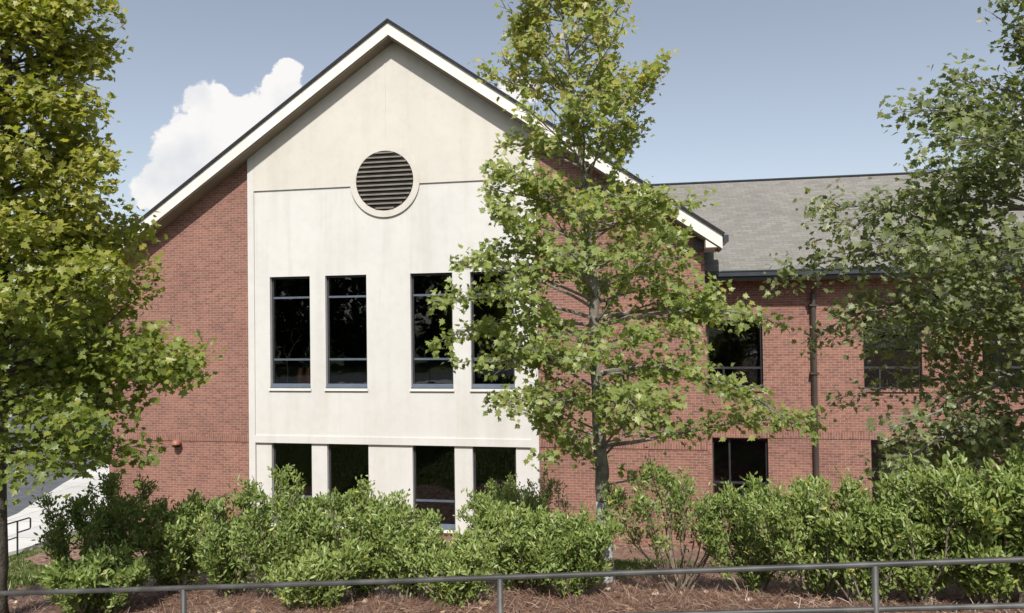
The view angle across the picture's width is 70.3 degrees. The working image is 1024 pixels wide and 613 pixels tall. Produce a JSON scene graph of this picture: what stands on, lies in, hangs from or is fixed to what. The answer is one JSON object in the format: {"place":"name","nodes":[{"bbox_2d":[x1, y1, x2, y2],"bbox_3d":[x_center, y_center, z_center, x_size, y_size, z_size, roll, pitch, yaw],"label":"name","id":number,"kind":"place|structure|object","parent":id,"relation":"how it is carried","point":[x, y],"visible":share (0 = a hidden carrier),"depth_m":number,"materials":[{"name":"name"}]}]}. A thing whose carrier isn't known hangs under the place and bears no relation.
{"place":"outdoors","nodes":[
{"label":"outdoors","id":0,"kind":"place"},
{"bbox_2d":[7,464,108,555],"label":"walkway","id":1,"kind":"structure","parent":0,"point":[72,487],"depth_m":23.12,"materials":[{"name":"concrete"}]},
{"bbox_2d":[7,415,108,517],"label":"parking lot","id":2,"kind":"structure","parent":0,"point":[23,498],"depth_m":27.81,"materials":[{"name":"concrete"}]},
{"bbox_2d":[7,549,696,589],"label":"grass","id":3,"kind":"structure","parent":0,"point":[24,574],"depth_m":14.42,"materials":[{"name":"green plant"}]},
{"bbox_2d":[8,354,936,589],"bbox_3d":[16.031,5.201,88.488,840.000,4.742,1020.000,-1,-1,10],"label":"ground","id":4,"kind":"structure","parent":0,"point":[39,549],"depth_m":25.28,"materials":[{"name":"soil"}]},
{"bbox_2d":[8,517,30,555],"bbox_3d":[-13.373,6.183,18.319,0.051,1.041,2.810,-1,-1,15],"label":"handrail","id":5,"kind":"object","parent":4,"relation":"on","point":[17,531],"visible":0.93,"depth_m":19.28,"materials":[{"name":"grey metal"}]},
{"bbox_2d":[9,333,34,397],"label":"distant tree","id":6,"kind":"object","parent":4,"relation":"on","point":[11,354],"visible":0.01,"depth_m":59.61,"materials":[{"name":"green plant"}]},
{"bbox_2d":[9,305,70,404],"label":"distant tree","id":7,"kind":"object","parent":4,"relation":"on","point":[13,354],"visible":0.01,"depth_m":55.95,"materials":[{"name":"green plant"}]},
{"bbox_2d":[59,302,108,403],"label":"distant tree","id":8,"kind":"object","parent":4,"relation":"on","point":[98,389],"visible":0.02,"depth_m":56.31,"materials":[{"name":"green plant"}]},
{"bbox_2d":[453,470,550,559],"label":"shrub","id":9,"kind":"object","parent":4,"relation":"on","point":[480,499],"visible":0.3,"depth_m":14.70,"materials":[{"name":"green plant"}]},
{"bbox_2d":[0,556,1023,612],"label":"pipe railing","id":10,"kind":"object","parent":4,"relation":"on","point":[874,566],"visible":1,"depth_m":3.96,"materials":[{"name":"grey metal"}]},
{"bbox_2d":[9,526,1023,612],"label":"mulch bed","id":11,"kind":"object","parent":4,"relation":"on","point":[622,551],"visible":0.08,"depth_m":9.12,"materials":[{"name":"brown wood"}]},
{"bbox_2d":[31,538,153,612],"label":"shrub","id":12,"kind":"object","parent":11,"relation":"on","point":[96,568],"visible":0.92,"depth_m":8.73,"materials":[{"name":"green plant"}]},
{"bbox_2d":[29,468,159,586],"bbox_3d":[-5.662,3.180,10.107,1.582,1.840,1.701,-1,-1,10],"label":"shrub","id":13,"kind":"object","parent":11,"relation":"on","point":[113,521],"visible":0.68,"depth_m":9.91,"materials":[{"name":"green plant"}]},
{"bbox_2d":[0,0,226,612],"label":"maple tree","id":14,"kind":"object","parent":11,"relation":"on","point":[64,278],"visible":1,"depth_m":8.50,"materials":[{"name":"green plant"}]},
{"bbox_2d":[123,488,227,593],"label":"shrub","id":15,"kind":"object","parent":11,"relation":"on","point":[165,541],"visible":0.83,"depth_m":9.90,"materials":[{"name":"green plant"}]},
{"bbox_2d":[184,482,276,596],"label":"shrub","id":16,"kind":"object","parent":11,"relation":"on","point":[215,556],"visible":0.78,"depth_m":9.62,"materials":[{"name":"green plant"}]},
{"bbox_2d":[223,463,334,599],"bbox_3d":[-2.958,2.972,9.457,1.381,1.796,1.324,-1,-1,10],"label":"shrub","id":17,"kind":"object","parent":11,"relation":"on","point":[289,514],"visible":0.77,"depth_m":9.28,"materials":[{"name":"green plant"}]},
{"bbox_2d":[261,537,372,610],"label":"shrub","id":18,"kind":"object","parent":11,"relation":"on","point":[325,564],"visible":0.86,"depth_m":8.44,"materials":[{"name":"green plant"}]},
{"bbox_2d":[303,475,409,597],"bbox_3d":[-2.024,3.039,9.535,1.439,1.683,1.226,-1,-1,10],"label":"shrub","id":19,"kind":"object","parent":11,"relation":"on","point":[354,529],"visible":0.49,"depth_m":9.41,"materials":[{"name":"green plant"}]},
{"bbox_2d":[363,488,444,599],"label":"shrub","id":20,"kind":"object","parent":11,"relation":"on","point":[395,538],"visible":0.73,"depth_m":9.03,"materials":[{"name":"green plant"}]},
{"bbox_2d":[398,524,500,607],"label":"shrub","id":21,"kind":"object","parent":11,"relation":"on","point":[461,555],"visible":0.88,"depth_m":8.58,"materials":[{"name":"green plant"}]},
{"bbox_2d":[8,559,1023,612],"bbox_3d":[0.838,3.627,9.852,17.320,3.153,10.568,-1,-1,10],"label":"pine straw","id":22,"kind":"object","parent":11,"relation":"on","point":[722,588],"visible":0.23,"depth_m":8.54,"materials":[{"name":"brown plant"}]},
{"bbox_2d":[472,499,566,591],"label":"shrub","id":23,"kind":"object","parent":11,"relation":"on","point":[516,536],"visible":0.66,"depth_m":9.09,"materials":[{"name":"green plant"}]},
{"bbox_2d":[512,466,570,532],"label":"shrub","id":24,"kind":"object","parent":11,"relation":"on","point":[545,494],"visible":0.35,"depth_m":17.26,"materials":[{"name":"green plant"}]},
{"bbox_2d":[524,501,623,597],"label":"shrub","id":25,"kind":"object","parent":11,"relation":"on","point":[582,543],"visible":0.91,"depth_m":8.56,"materials":[{"name":"green plant"}]},
{"bbox_2d":[425,0,827,584],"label":"maple tree","id":26,"kind":"object","parent":11,"relation":"on","point":[540,189],"visible":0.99,"depth_m":9.65,"materials":[{"name":"green plant"}]},
{"bbox_2d":[590,446,743,592],"bbox_3d":[1.938,2.696,9.027,1.945,1.829,1.684,-1,-1,10],"label":"shrub","id":27,"kind":"object","parent":11,"relation":"on","point":[677,499],"visible":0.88,"depth_m":8.98,"materials":[{"name":"green plant"}]},
{"bbox_2d":[692,471,823,593],"bbox_3d":[2.800,2.712,8.520,1.373,1.496,1.245,0,-1,-22],"label":"shrub","id":28,"kind":"object","parent":11,"relation":"on","point":[748,539],"visible":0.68,"depth_m":8.47,"materials":[{"name":"green plant"}]},
{"bbox_2d":[740,473,875,598],"bbox_3d":[3.294,2.551,8.057,1.494,1.434,1.326,-1,-1,10],"label":"shrub","id":29,"kind":"object","parent":11,"relation":"on","point":[804,497],"visible":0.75,"depth_m":7.85,"materials":[{"name":"green plant"}]},
{"bbox_2d":[805,488,917,604],"bbox_3d":[3.650,2.502,7.547,0.951,1.281,1.073,0,-1,-38],"label":"shrub","id":30,"kind":"object","parent":11,"relation":"on","point":[859,581],"visible":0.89,"depth_m":7.40,"materials":[{"name":"green plant"}]},
{"bbox_2d":[759,0,1023,507],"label":"maple tree","id":31,"kind":"object","parent":11,"relation":"on","point":[953,259],"visible":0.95,"depth_m":8.54,"materials":[{"name":"green plant"}]},
{"bbox_2d":[834,450,986,604],"bbox_3d":[4.099,2.309,7.503,1.426,1.606,1.164,-2,-1,44],"label":"shrub","id":32,"kind":"object","parent":11,"relation":"on","point":[930,581],"visible":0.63,"depth_m":7.30,"materials":[{"name":"green plant"}]},
{"bbox_2d":[903,441,1023,609],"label":"shrub","id":33,"kind":"object","parent":11,"relation":"on","point":[991,513],"visible":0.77,"depth_m":7.00,"materials":[{"name":"green plant"}]},
{"bbox_2d":[985,465,1023,548],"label":"shrub","id":34,"kind":"object","parent":11,"relation":"on","point":[1019,491],"visible":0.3,"depth_m":6.85,"materials":[{"name":"green plant"}]},
{"bbox_2d":[91,18,1023,546],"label":"school building","id":35,"kind":"structure","parent":4,"relation":"on","point":[331,216],"depth_m":21.07,"materials":[{"name":"red brick"}]},
{"bbox_2d":[269,276,310,390],"bbox_3d":[-6.526,0.797,21.488,1.330,3.353,0.245,-1,-1,10],"label":"window","id":36,"kind":"structure","parent":35,"relation":"in","point":[274,387],"depth_m":21.56,"materials":[{"name":"metal"}]},
{"bbox_2d":[271,443,311,525],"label":"window","id":37,"kind":"structure","parent":35,"relation":"in","point":[275,449],"depth_m":21.60,"materials":[{"name":"metal"}]},
{"bbox_2d":[284,330,302,383],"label":"potted branch","id":38,"kind":"object","parent":35,"relation":"on","point":[289,354],"visible":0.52,"depth_m":21.93,"materials":[{"name":"brown wood"}]},
{"bbox_2d":[297,368,304,383],"bbox_3d":[-6.385,2.186,22.001,0.240,0.660,0.240,-1,-1,10],"label":"vase","id":39,"kind":"object","parent":35,"relation":"on","point":[300,376],"visible":0.67,"depth_m":21.91,"materials":[{"name":"orange ceramic"}]},
{"bbox_2d":[305,367,310,383],"bbox_3d":[-6.065,2.167,21.751,0.260,0.680,0.260,-1,-1,10],"label":"vase","id":40,"kind":"object","parent":35,"relation":"on","point":[307,377],"visible":0.47,"depth_m":21.64,"materials":[{"name":"ceramic"}]},
{"bbox_2d":[324,275,367,390],"bbox_3d":[-4.804,0.768,21.178,1.330,3.353,0.245,-1,-1,10],"label":"window","id":41,"kind":"structure","parent":35,"relation":"in","point":[330,387],"depth_m":21.24,"materials":[{"name":"metal"}]},
{"bbox_2d":[329,444,368,528],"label":"window","id":42,"kind":"structure","parent":35,"relation":"in","point":[330,445],"depth_m":21.30,"materials":[{"name":"metal"}]},
{"bbox_2d":[410,273,453,390],"bbox_3d":[-2.270,0.725,20.721,1.300,3.353,0.245,-1,-1,10],"label":"window","id":43,"kind":"structure","parent":35,"relation":"in","point":[415,387],"depth_m":20.78,"materials":[{"name":"metal"}]},
{"bbox_2d":[414,445,455,532],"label":"window","id":44,"kind":"structure","parent":35,"relation":"in","point":[452,526],"depth_m":20.74,"materials":[{"name":"metal"}]},
{"bbox_2d":[470,271,514,391],"bbox_3d":[-0.539,0.696,20.409,1.300,3.353,0.245,-1,-1,10],"label":"window","id":45,"kind":"structure","parent":35,"relation":"in","point":[475,387],"depth_m":20.44,"materials":[{"name":"metal"}]},
{"bbox_2d":[474,446,516,527],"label":"window","id":46,"kind":"structure","parent":35,"relation":"in","point":[475,485],"depth_m":20.52,"materials":[{"name":"metal"}]},
{"bbox_2d":[707,320,762,390],"bbox_3d":[6.391,1.404,20.870,1.630,2.038,0.235,-1,-1,10],"label":"window","id":47,"kind":"structure","parent":35,"relation":"in","point":[761,373],"depth_m":20.83,"materials":[{"name":"metal"}]},
{"bbox_2d":[712,438,770,517],"bbox_3d":[6.526,4.878,20.789,1.630,2.225,0.235,-1,-1,10],"label":"window","id":48,"kind":"structure","parent":35,"relation":"in","point":[766,459],"depth_m":20.89,"materials":[{"name":"metal"}]},
{"bbox_2d":[862,318,925,391],"bbox_3d":[10.509,1.334,20.128,1.600,2.038,0.235,-1,-1,10],"label":"window","id":49,"kind":"structure","parent":35,"relation":"in","point":[916,389],"depth_m":20.10,"materials":[{"name":"metal"}]},
{"bbox_2d":[871,440,985,524],"bbox_3d":[11.412,4.795,19.909,3.060,2.225,0.235,-1,-1,10],"label":"window","id":50,"kind":"structure","parent":35,"relation":"in","point":[871,440],"depth_m":20.20,"materials":[{"name":"metal"}]},
{"bbox_2d":[992,366,1023,392],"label":"window","id":51,"kind":"structure","parent":35,"relation":"in","point":[996,389],"depth_m":19.61,"materials":[{"name":"metal"}]},
{"bbox_2d":[0,0,1023,294],"label":"sky","id":52,"kind":"structure","parent":0,"point":[752,89],"materials":[{"name":"blue"}]}
]}

